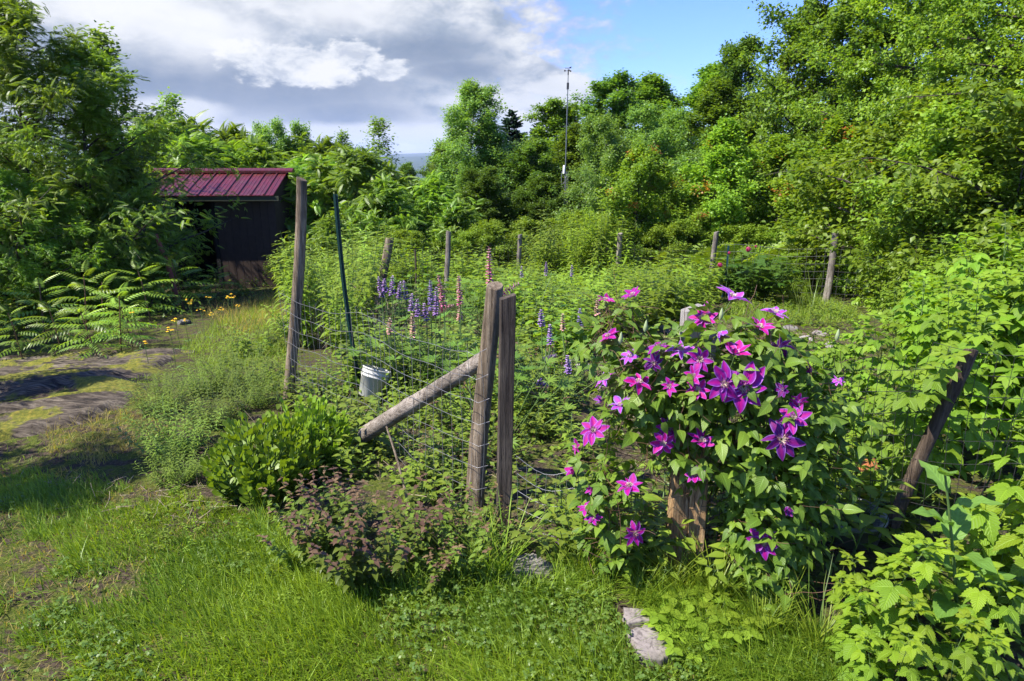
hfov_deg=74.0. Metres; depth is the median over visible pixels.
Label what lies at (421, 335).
bed weed
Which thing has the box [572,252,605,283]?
bed plant
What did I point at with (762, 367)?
clematis vine
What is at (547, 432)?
weed
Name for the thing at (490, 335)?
fence post
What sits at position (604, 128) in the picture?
birch shrub
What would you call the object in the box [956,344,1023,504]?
raspberry cane
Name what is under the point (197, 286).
shade weed
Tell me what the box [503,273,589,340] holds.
leafy lupin
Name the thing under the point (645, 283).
bed plant
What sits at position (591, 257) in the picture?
narrow leaved plant
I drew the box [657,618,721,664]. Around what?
strawberry plant
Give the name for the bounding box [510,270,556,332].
bed plant
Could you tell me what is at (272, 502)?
grass tuft
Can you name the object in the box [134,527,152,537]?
lawn weed
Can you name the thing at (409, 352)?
bed weed
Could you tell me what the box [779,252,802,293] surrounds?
narrow leaved plant
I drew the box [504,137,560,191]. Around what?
birch tree
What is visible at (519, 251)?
fence post
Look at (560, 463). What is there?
ground cover
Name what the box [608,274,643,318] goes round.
bed plant
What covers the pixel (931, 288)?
raspberry cane
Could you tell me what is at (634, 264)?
bed plant
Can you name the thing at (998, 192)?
viburnum shrub
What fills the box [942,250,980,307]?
raspberry cane
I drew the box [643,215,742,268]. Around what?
viburnum shrub
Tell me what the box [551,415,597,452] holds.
weed
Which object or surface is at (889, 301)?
raspberry cane
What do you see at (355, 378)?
bed weed
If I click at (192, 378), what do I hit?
feathery plant
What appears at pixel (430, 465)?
red tinged weed
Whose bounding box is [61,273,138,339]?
sumac seedling
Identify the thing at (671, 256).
fern
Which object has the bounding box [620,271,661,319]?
bed plant
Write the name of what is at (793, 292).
iris tuft
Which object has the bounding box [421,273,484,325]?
leafy lupin
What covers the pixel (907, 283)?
raspberry cane
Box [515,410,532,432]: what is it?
weed
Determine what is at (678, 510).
fence post
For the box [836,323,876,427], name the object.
raspberry cane
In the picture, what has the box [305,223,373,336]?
narrow leaved plant
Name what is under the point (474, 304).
leafy lupin
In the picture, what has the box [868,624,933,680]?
raspberry cane
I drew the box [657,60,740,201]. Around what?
poplar tree
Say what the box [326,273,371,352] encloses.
narrow leaved plant
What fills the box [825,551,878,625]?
raspberry cane
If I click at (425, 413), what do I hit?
weed
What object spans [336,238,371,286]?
narrow leaved plant
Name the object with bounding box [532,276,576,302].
bed plant
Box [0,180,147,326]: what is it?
sumac tree
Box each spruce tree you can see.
[492,109,528,182]
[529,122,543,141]
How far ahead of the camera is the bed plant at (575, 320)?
6.87 m
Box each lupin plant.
[340,275,451,369]
[346,313,469,394]
[361,294,480,392]
[385,280,480,376]
[398,275,471,397]
[406,274,520,376]
[421,247,537,425]
[438,282,577,448]
[496,310,601,407]
[496,344,590,414]
[519,263,573,318]
[534,298,627,386]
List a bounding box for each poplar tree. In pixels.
[519,95,587,204]
[548,120,604,240]
[604,70,697,207]
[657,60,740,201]
[659,75,759,225]
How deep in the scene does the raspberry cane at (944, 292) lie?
5.89 m
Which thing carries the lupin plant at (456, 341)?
on the ground at (118, 465)
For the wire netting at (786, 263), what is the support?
on the ground at (118, 465)
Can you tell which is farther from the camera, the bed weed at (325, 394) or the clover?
the bed weed at (325, 394)
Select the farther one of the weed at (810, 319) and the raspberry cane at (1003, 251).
the weed at (810, 319)
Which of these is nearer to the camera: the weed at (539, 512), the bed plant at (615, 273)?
the weed at (539, 512)
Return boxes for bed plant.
[375,259,418,303]
[381,236,426,283]
[387,255,427,299]
[391,259,443,303]
[397,245,443,280]
[398,261,423,295]
[400,252,441,299]
[402,245,462,284]
[404,255,433,283]
[414,271,453,303]
[417,249,462,283]
[440,247,494,296]
[444,271,468,298]
[449,240,498,288]
[449,258,478,289]
[450,278,481,310]
[454,277,486,313]
[457,260,497,281]
[458,247,493,274]
[467,276,522,313]
[468,252,502,274]
[473,266,524,312]
[474,268,520,301]
[482,290,542,337]
[485,260,510,280]
[485,276,537,328]
[497,264,555,298]
[498,265,548,282]
[502,275,552,306]
[508,261,530,279]
[509,271,543,314]
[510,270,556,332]
[513,256,552,285]
[520,268,552,291]
[521,282,584,337]
[522,267,551,304]
[524,282,595,360]
[529,279,586,327]
[530,301,567,347]
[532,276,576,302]
[535,270,567,300]
[539,273,577,289]
[541,284,585,320]
[542,275,572,306]
[543,312,584,349]
[547,297,581,335]
[549,269,586,288]
[549,298,589,337]
[556,261,604,297]
[560,269,585,289]
[560,285,593,311]
[561,290,595,311]
[564,303,591,346]
[569,262,597,289]
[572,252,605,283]
[572,310,607,334]
[575,310,599,343]
[577,289,617,333]
[578,265,613,289]
[580,268,639,327]
[589,274,625,293]
[592,291,653,340]
[596,265,656,291]
[598,287,649,333]
[600,278,644,317]
[604,263,623,288]
[604,264,630,285]
[605,256,655,296]
[605,277,647,323]
[607,251,638,275]
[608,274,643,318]
[616,262,642,279]
[616,308,645,330]
[617,268,662,303]
[618,259,691,324]
[618,266,661,303]
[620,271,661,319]
[624,256,694,312]
[624,266,667,296]
[630,262,663,281]
[638,289,665,329]
[641,262,692,320]
[645,271,684,316]
[646,258,678,296]
[649,251,720,307]
[654,271,695,319]
[658,265,688,293]
[661,247,725,294]
[662,270,702,312]
[672,287,697,317]
[674,270,707,301]
[683,280,723,308]
[685,289,718,312]
[692,264,721,299]
[695,265,725,302]
[698,289,714,304]
[702,252,737,295]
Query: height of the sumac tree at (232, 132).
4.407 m
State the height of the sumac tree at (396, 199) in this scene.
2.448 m
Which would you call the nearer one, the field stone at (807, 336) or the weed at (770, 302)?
the field stone at (807, 336)
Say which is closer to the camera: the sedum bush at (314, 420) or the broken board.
the sedum bush at (314, 420)
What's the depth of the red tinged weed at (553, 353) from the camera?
5.57 m
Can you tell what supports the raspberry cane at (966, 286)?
on the ground at (118, 465)
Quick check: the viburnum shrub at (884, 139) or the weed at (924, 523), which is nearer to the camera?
the weed at (924, 523)
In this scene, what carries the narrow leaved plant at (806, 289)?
on the ground at (118, 465)
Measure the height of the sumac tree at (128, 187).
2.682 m
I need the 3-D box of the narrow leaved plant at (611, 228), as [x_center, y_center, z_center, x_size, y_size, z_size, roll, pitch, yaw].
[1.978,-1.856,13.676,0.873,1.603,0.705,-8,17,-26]
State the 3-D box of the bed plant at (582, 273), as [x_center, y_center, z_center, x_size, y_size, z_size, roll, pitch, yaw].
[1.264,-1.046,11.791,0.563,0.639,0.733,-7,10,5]
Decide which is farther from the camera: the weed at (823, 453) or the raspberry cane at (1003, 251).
the raspberry cane at (1003, 251)
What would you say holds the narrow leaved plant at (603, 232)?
on the ground at (118, 465)
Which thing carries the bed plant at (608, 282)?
on the ground at (118, 465)
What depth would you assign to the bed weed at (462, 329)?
6.18 m
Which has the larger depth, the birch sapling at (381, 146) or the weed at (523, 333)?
the birch sapling at (381, 146)
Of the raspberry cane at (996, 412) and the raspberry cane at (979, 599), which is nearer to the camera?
the raspberry cane at (979, 599)
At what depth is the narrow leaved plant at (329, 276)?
10.06 m
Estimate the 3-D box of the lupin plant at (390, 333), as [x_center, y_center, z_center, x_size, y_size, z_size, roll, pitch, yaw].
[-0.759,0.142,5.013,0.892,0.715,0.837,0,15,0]
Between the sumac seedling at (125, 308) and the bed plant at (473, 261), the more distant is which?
the bed plant at (473, 261)
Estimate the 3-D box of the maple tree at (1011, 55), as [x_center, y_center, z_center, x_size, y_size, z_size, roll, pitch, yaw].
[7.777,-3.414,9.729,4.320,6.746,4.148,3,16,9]
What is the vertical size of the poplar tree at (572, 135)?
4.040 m
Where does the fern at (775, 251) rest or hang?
on the ground at (118, 465)
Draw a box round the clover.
[0,467,897,680]
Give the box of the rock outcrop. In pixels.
[0,348,197,441]
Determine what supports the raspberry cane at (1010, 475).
on the ground at (118, 465)
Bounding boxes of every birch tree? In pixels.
[418,142,457,235]
[421,77,522,235]
[452,153,496,229]
[473,121,525,221]
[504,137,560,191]
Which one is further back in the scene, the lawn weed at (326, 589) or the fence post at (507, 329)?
the fence post at (507, 329)
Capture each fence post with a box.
[283,176,306,403]
[368,238,393,326]
[443,231,450,303]
[466,281,502,510]
[496,293,515,526]
[516,234,521,269]
[615,233,622,270]
[664,304,702,569]
[686,333,716,573]
[709,231,718,286]
[822,233,838,301]
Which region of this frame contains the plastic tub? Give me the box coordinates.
[810,493,888,549]
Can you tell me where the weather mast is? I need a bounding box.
[560,67,570,229]
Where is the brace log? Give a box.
[358,353,478,441]
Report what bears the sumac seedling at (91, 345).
on the ground at (118, 465)
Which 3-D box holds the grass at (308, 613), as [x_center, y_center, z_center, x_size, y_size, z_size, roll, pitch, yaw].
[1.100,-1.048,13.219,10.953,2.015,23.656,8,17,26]
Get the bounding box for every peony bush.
[711,265,744,295]
[721,249,803,302]
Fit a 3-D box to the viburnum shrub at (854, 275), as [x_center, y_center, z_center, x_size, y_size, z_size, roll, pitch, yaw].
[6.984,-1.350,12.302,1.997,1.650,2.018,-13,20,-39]
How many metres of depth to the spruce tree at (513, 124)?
23.68 m
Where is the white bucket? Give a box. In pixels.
[359,364,389,399]
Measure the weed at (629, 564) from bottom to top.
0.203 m
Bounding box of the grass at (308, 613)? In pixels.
[0,287,895,680]
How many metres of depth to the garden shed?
13.98 m
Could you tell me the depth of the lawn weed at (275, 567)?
2.81 m
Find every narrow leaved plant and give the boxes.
[259,272,304,341]
[264,248,290,300]
[272,231,326,347]
[272,248,328,348]
[274,231,317,285]
[291,247,351,334]
[292,234,340,307]
[304,245,322,283]
[304,248,351,310]
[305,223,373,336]
[305,254,328,314]
[310,226,337,274]
[310,244,338,283]
[313,270,338,317]
[314,250,371,355]
[315,267,337,318]
[316,263,337,295]
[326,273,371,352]
[332,246,354,281]
[334,226,393,315]
[336,225,405,343]
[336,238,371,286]
[344,241,386,311]
[350,248,384,325]
[361,224,404,294]
[365,228,384,280]
[385,265,405,300]
[515,209,561,275]
[522,230,548,266]
[523,239,553,267]
[530,241,552,276]
[541,250,561,282]
[542,223,583,282]
[543,224,573,273]
[549,218,583,272]
[558,225,590,279]
[558,233,590,284]
[563,199,612,258]
[564,213,593,272]
[565,222,606,282]
[571,207,612,279]
[572,225,607,264]
[574,226,611,265]
[587,217,621,273]
[590,201,627,264]
[590,211,629,266]
[591,210,623,240]
[594,226,633,275]
[704,271,721,295]
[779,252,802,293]
[786,270,799,298]
[801,279,808,297]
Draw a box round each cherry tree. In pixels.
[397,161,419,185]
[413,161,453,215]
[451,166,537,270]
[492,138,577,258]
[518,173,572,256]
[553,67,658,208]
[699,29,777,220]
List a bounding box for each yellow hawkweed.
[130,310,144,350]
[166,327,183,367]
[171,318,186,348]
[227,295,234,332]
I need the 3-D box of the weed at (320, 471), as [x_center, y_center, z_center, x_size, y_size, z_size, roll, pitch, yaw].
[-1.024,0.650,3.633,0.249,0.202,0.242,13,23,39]
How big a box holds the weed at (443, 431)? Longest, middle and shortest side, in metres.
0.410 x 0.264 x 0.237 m
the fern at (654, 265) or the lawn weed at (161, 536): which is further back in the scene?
the fern at (654, 265)
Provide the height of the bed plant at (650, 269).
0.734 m
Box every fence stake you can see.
[414,249,416,302]
[884,348,978,539]
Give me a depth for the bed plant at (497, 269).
11.42 m
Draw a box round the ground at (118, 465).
[0,153,1023,680]
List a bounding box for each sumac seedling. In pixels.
[0,304,54,357]
[2,273,87,348]
[17,297,92,357]
[42,259,125,345]
[48,306,130,358]
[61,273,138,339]
[77,281,166,350]
[100,303,154,350]
[106,259,189,320]
[141,254,219,314]
[196,265,235,303]
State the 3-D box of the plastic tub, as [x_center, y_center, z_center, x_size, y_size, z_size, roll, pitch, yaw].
[1.505,0.869,3.089,0.340,0.215,0.338,0,15,0]
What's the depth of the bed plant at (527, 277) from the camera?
9.46 m
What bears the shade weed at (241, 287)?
on the ground at (118, 465)
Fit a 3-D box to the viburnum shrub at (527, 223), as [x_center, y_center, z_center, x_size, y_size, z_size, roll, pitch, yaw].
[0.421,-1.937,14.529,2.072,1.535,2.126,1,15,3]
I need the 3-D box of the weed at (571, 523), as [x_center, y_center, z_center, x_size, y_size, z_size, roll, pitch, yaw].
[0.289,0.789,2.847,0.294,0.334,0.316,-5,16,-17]
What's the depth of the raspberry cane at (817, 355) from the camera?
4.57 m
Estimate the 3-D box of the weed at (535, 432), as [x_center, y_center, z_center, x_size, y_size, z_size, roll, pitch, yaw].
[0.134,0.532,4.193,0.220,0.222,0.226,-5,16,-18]
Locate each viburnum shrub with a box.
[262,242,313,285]
[323,252,352,283]
[342,235,410,281]
[388,228,444,284]
[421,225,506,277]
[452,217,528,275]
[490,212,571,274]
[535,209,629,265]
[560,211,646,267]
[635,222,695,265]
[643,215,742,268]
[705,221,785,280]
[738,213,822,288]
[758,67,1023,297]
[779,225,853,295]
[801,62,1023,299]
[811,227,875,295]
[835,85,1023,314]
[840,172,931,313]
[842,232,898,297]
[846,164,1023,310]
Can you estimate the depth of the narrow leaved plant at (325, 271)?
9.69 m
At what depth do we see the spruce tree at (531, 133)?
26.74 m
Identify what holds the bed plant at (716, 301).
on the ground at (118, 465)
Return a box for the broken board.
[155,234,179,305]
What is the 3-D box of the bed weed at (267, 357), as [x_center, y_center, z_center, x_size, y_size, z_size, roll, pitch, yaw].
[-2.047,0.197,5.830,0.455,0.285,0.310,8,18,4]
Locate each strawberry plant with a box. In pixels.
[640,590,697,623]
[641,598,698,642]
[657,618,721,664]
[659,585,739,633]
[680,595,763,643]
[697,582,783,628]
[728,579,779,612]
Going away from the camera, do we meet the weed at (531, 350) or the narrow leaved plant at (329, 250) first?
the weed at (531, 350)
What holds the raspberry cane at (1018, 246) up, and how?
on the ground at (118, 465)
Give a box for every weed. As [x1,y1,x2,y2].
[0,286,28,338]
[44,290,79,323]
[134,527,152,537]
[137,508,158,521]
[145,528,174,550]
[162,272,198,298]
[164,478,182,493]
[169,489,202,507]
[179,516,204,532]
[183,535,201,551]
[187,263,221,297]
[202,555,225,574]
[208,496,231,514]
[215,329,250,359]
[215,344,254,364]
[216,344,261,381]
[221,275,249,296]
[225,319,275,356]
[225,333,249,351]
[232,543,257,560]
[236,519,261,536]
[254,317,286,347]
[254,342,299,375]
[256,364,280,388]
[267,343,286,353]
[267,366,315,410]
[268,358,285,380]
[269,317,287,335]
[269,561,284,573]
[271,359,322,393]
[276,586,304,610]
[284,395,340,413]
[293,396,340,413]
[296,371,354,400]
[296,376,338,410]
[306,349,353,393]
[310,448,344,482]
[317,426,367,475]
[318,392,397,461]
[318,579,333,597]
[322,402,358,460]
[324,387,384,435]
[327,317,406,390]
[329,322,418,396]
[331,433,368,458]
[337,326,385,392]
[338,328,370,370]
[339,398,405,452]
[342,448,380,480]
[344,393,361,405]
[354,306,408,357]
[362,312,434,358]
[367,386,431,426]
[370,346,430,393]
[371,436,407,462]
[375,331,443,379]
[378,410,401,441]
[379,451,427,487]
[381,373,429,408]
[383,422,419,456]
[384,325,417,370]
[386,450,422,484]
[391,397,428,429]
[391,414,423,450]
[392,333,443,374]
[394,378,420,413]
[394,453,458,506]
[396,339,443,385]
[400,442,438,463]
[403,319,440,355]
[409,343,462,395]
[411,314,478,355]
[412,340,463,380]
[414,396,455,425]
[415,430,469,484]
[417,443,468,481]
[418,349,466,391]
[422,334,476,368]
[422,403,452,430]
[422,420,438,447]
[424,448,466,488]
[425,321,467,351]
[427,384,474,437]
[428,357,469,394]
[428,410,470,452]
[431,379,473,427]
[432,430,468,463]
[433,443,468,490]
[434,386,465,413]
[434,395,470,428]
[436,371,469,406]
[440,438,468,472]
[441,323,475,359]
[441,347,523,374]
[446,390,474,429]
[449,420,497,457]
[453,416,496,458]
[453,442,467,461]
[454,337,498,354]
[455,410,472,436]
[462,401,497,426]
[464,341,524,367]
[464,402,497,443]
[465,358,497,405]
[467,317,546,355]
[486,443,496,468]
[492,369,543,412]
[492,374,546,422]
[494,391,532,424]
[495,358,538,386]
[495,434,539,464]
[497,342,553,381]
[497,344,540,362]
[497,344,553,378]
[511,475,642,564]
[513,416,537,444]
[514,355,559,400]
[514,355,574,395]
[514,363,580,418]
[514,380,576,426]
[514,395,556,424]
[514,405,546,444]
[515,325,532,341]
[515,325,541,356]
[515,331,543,355]
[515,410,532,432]
[516,314,546,346]
[516,388,554,418]
[517,369,565,413]
[525,347,578,383]
[528,380,569,431]
[530,342,580,383]
[530,477,597,539]
[533,345,576,377]
[534,340,569,374]
[534,402,573,437]
[540,376,570,411]
[540,474,603,570]
[543,402,600,441]
[544,476,588,515]
[548,366,586,394]
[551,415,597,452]
[552,365,582,386]
[556,356,582,374]
[559,465,673,571]
[560,422,604,459]
[561,391,588,407]
[576,463,689,557]
[593,494,679,582]
[593,505,646,553]
[599,528,662,587]
[615,499,659,530]
[627,490,667,550]
[658,511,750,591]
[706,472,811,574]
[720,302,735,313]
[741,291,766,310]
[745,500,831,551]
[748,293,775,308]
[759,428,845,504]
[772,464,874,523]
[776,306,801,324]
[786,305,827,327]
[805,305,844,329]
[807,303,825,318]
[814,298,834,313]
[815,468,1001,589]
[815,473,889,528]
[823,429,918,514]
[823,437,859,480]
[827,301,847,317]
[827,465,919,551]
[837,433,909,497]
[839,445,951,535]
[842,314,858,323]
[843,303,857,314]
[844,420,892,476]
[875,434,924,483]
[895,460,1015,646]
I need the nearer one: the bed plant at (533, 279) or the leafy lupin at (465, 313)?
the leafy lupin at (465, 313)
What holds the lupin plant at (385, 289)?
on the ground at (118, 465)
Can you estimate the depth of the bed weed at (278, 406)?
4.79 m
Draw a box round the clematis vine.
[547,270,883,615]
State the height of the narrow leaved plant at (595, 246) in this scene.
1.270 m
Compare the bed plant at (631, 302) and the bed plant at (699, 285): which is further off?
the bed plant at (699, 285)
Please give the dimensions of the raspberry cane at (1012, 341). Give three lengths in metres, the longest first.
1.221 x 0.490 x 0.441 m
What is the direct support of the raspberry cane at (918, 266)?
on the ground at (118, 465)
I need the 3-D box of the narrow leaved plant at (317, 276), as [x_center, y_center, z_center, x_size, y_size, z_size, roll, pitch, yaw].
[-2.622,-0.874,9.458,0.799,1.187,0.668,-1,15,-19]
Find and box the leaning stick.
[385,426,411,515]
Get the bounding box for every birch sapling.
[73,20,181,299]
[153,86,196,143]
[332,126,358,149]
[360,112,402,170]
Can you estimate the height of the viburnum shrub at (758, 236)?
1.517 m
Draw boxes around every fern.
[611,246,719,268]
[615,236,723,281]
[620,239,709,279]
[621,259,686,277]
[643,239,763,269]
[649,241,812,269]
[650,227,805,275]
[683,243,804,271]
[753,250,820,274]
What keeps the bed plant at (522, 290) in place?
on the ground at (118, 465)
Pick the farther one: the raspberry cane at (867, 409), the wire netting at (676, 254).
the wire netting at (676, 254)
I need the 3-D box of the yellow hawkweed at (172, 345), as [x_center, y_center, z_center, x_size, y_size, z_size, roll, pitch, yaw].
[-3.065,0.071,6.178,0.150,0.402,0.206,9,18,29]
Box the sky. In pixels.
[0,0,1022,153]
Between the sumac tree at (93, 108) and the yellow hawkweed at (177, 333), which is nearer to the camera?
the yellow hawkweed at (177, 333)
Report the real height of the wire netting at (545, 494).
0.364 m
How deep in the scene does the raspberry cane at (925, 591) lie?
2.39 m
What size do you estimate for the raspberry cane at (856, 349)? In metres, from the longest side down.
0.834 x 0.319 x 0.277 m
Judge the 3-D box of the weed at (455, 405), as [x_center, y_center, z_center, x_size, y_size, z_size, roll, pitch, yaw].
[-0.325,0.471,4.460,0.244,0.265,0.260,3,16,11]
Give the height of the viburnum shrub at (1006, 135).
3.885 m
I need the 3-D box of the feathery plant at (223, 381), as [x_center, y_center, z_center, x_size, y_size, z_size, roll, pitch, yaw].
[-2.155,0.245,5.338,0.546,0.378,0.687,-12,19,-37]
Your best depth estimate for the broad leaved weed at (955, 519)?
2.22 m
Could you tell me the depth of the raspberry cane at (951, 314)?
4.16 m
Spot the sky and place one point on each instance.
(329, 64)
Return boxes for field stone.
[177,319,190,324]
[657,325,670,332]
[783,325,798,330]
[799,335,814,342]
[812,330,826,335]
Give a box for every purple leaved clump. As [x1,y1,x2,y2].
[257,464,381,566]
[283,467,450,598]
[359,514,457,596]
[379,475,519,582]
[454,494,536,564]
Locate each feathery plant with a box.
[110,393,228,465]
[118,366,190,418]
[133,437,207,487]
[163,356,234,397]
[166,369,257,429]
[195,344,270,394]
[217,366,283,410]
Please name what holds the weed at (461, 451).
on the ground at (118, 465)
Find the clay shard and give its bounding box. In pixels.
[851,459,879,473]
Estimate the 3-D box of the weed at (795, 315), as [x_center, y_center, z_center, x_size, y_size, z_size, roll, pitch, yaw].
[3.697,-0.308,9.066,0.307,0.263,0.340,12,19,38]
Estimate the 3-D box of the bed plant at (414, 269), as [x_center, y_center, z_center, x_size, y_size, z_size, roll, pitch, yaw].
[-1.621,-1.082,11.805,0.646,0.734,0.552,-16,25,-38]
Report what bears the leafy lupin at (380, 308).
on the ground at (118, 465)
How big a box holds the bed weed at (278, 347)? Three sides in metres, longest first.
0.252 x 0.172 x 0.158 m
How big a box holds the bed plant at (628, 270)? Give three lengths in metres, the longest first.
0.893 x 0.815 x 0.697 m
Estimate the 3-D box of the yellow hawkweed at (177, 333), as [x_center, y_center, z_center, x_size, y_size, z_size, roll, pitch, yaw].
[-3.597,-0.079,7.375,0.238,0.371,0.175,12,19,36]
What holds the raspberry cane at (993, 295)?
on the ground at (118, 465)
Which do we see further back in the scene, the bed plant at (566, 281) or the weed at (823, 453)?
the bed plant at (566, 281)
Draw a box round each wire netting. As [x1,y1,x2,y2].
[278,289,489,511]
[374,242,516,322]
[516,456,633,535]
[517,242,615,270]
[626,245,710,285]
[694,354,922,576]
[715,244,826,299]
[829,249,878,301]
[902,342,1023,550]
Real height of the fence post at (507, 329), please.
1.128 m
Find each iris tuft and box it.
[779,275,814,305]
[785,263,843,310]
[785,274,826,313]
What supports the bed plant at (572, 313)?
on the ground at (118, 465)
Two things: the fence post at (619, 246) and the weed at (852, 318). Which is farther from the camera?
the fence post at (619, 246)
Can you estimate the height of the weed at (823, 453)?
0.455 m
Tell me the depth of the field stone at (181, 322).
9.26 m
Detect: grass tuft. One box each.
[241,481,294,512]
[258,504,323,566]
[413,492,521,583]
[430,484,550,581]
[528,478,641,588]
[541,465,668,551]
[614,555,676,607]
[631,517,713,599]
[666,523,771,605]
[708,549,806,641]
[754,557,891,659]
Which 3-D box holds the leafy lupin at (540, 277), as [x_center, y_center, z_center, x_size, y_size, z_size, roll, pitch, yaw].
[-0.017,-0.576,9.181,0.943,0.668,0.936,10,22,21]
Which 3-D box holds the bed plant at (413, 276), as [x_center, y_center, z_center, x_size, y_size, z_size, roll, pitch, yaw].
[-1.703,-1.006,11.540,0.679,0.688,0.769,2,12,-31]
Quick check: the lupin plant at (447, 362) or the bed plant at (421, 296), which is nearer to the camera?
the lupin plant at (447, 362)
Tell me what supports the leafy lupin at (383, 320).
on the ground at (118, 465)
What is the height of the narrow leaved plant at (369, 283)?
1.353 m
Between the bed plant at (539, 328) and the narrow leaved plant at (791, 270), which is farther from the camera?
the narrow leaved plant at (791, 270)
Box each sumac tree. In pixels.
[0,0,199,328]
[0,33,250,314]
[0,98,84,288]
[0,165,141,329]
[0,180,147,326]
[59,108,213,290]
[64,184,168,307]
[67,105,240,164]
[75,121,176,283]
[100,158,203,293]
[132,128,268,206]
[200,120,279,157]
[227,132,293,167]
[277,128,318,165]
[278,150,366,263]
[278,211,375,272]
[280,142,420,246]
[287,132,351,196]
[318,145,418,198]
[331,171,455,263]
[372,169,484,278]
[418,197,516,277]
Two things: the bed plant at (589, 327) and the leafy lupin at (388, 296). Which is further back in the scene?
the leafy lupin at (388, 296)
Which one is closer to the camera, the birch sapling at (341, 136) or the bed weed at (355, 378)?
the bed weed at (355, 378)
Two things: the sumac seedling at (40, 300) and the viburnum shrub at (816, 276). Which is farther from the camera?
the viburnum shrub at (816, 276)
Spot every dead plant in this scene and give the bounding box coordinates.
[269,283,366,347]
[760,339,898,461]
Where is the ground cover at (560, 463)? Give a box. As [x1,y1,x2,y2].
[0,275,1023,680]
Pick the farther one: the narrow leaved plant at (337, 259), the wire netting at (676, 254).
the wire netting at (676, 254)
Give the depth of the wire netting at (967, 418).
2.85 m
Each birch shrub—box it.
[246,115,314,157]
[550,109,668,251]
[585,100,706,236]
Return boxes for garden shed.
[151,168,295,289]
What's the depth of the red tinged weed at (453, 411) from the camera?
4.50 m
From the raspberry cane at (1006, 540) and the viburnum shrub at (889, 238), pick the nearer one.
the raspberry cane at (1006, 540)
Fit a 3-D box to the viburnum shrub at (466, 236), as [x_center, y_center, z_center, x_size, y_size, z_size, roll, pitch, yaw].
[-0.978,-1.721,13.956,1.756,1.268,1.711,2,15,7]
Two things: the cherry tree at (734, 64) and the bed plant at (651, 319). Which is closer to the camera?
the bed plant at (651, 319)
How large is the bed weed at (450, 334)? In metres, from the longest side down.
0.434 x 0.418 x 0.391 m
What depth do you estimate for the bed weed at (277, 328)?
8.10 m
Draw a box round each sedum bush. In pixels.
[199,411,321,504]
[263,393,353,468]
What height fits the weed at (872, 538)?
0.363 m
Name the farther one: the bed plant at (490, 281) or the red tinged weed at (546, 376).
the bed plant at (490, 281)
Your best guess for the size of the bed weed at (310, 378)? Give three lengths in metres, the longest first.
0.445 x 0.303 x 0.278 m
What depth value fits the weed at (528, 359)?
5.16 m
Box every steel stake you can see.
[333,194,360,385]
[721,245,729,297]
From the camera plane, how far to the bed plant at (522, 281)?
9.02 m
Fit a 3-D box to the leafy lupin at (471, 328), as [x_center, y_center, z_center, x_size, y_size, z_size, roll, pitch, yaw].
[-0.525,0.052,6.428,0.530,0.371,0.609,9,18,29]
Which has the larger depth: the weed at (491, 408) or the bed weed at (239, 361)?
the bed weed at (239, 361)
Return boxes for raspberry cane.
[796,350,825,457]
[806,346,826,377]
[814,328,843,390]
[818,326,855,433]
[822,605,873,662]
[825,356,886,436]
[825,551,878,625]
[826,333,850,383]
[826,570,871,649]
[828,579,889,680]
[836,317,878,394]
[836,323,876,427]
[838,530,955,656]
[840,367,876,441]
[843,630,889,680]
[844,384,888,469]
[851,310,918,455]
[853,569,892,641]
[860,340,970,506]
[865,551,938,679]
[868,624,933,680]
[872,557,936,622]
[877,281,899,345]
[880,274,943,435]
[881,278,908,342]
[881,286,920,392]
[891,593,959,680]
[892,276,925,349]
[893,273,915,332]
[895,293,980,413]
[896,533,964,667]
[897,270,938,378]
[898,277,946,414]
[898,283,984,463]
[900,273,945,366]
[900,281,957,341]
[909,265,932,314]
[909,266,954,336]
[909,309,1013,503]
[911,260,936,295]
[914,537,966,623]
[917,261,937,322]
[918,273,1023,452]
[918,608,988,680]
[922,282,975,365]
[926,259,943,275]
[927,430,1023,600]
[928,251,1023,441]
[930,235,982,319]
[930,569,1023,680]
[936,254,957,288]
[939,284,956,341]
[942,232,1015,359]
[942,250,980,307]
[943,262,959,296]
[943,270,1023,458]
[944,239,981,292]
[947,299,1007,444]
[947,492,1011,605]
[952,556,1023,680]
[953,290,1023,454]
[953,628,1023,680]
[955,246,993,297]
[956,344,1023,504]
[959,268,1023,325]
[962,250,1023,327]
[963,413,1023,487]
[964,483,1023,610]
[969,275,1000,321]
[969,472,1023,590]
[979,248,1005,276]
[981,235,1020,289]
[982,301,1023,437]
[983,266,1023,443]
[986,210,1023,286]
[986,334,1017,432]
[991,258,1023,417]
[991,465,1023,631]
[991,510,1023,625]
[996,449,1023,500]
[1002,350,1023,473]
[1003,239,1023,432]
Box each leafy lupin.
[337,274,425,338]
[342,286,428,350]
[347,268,432,321]
[361,294,420,323]
[362,300,421,334]
[376,306,410,324]
[383,279,433,316]
[386,265,426,301]
[387,271,441,308]
[388,289,423,322]
[393,277,434,304]
[405,283,459,320]
[413,298,474,332]
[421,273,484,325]
[423,277,478,314]
[423,287,446,305]
[424,281,504,328]
[428,307,476,339]
[432,326,479,342]
[445,283,487,311]
[447,280,537,336]
[457,283,504,329]
[464,283,483,319]
[492,267,549,289]
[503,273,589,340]
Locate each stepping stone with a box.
[510,553,556,580]
[622,607,649,628]
[626,625,671,666]
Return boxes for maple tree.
[577,137,701,255]
[639,172,719,235]
[663,113,773,254]
[704,130,818,246]
[734,0,839,225]
[736,0,949,215]
[737,0,949,208]
[737,111,923,288]
[777,131,901,289]
[787,0,1023,181]
[793,57,915,209]
[862,0,1023,176]
[874,0,1023,230]
[996,138,1023,216]
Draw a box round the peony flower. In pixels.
[743,247,750,300]
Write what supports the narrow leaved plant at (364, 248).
on the ground at (118, 465)
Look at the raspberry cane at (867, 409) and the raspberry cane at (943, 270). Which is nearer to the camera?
the raspberry cane at (867, 409)

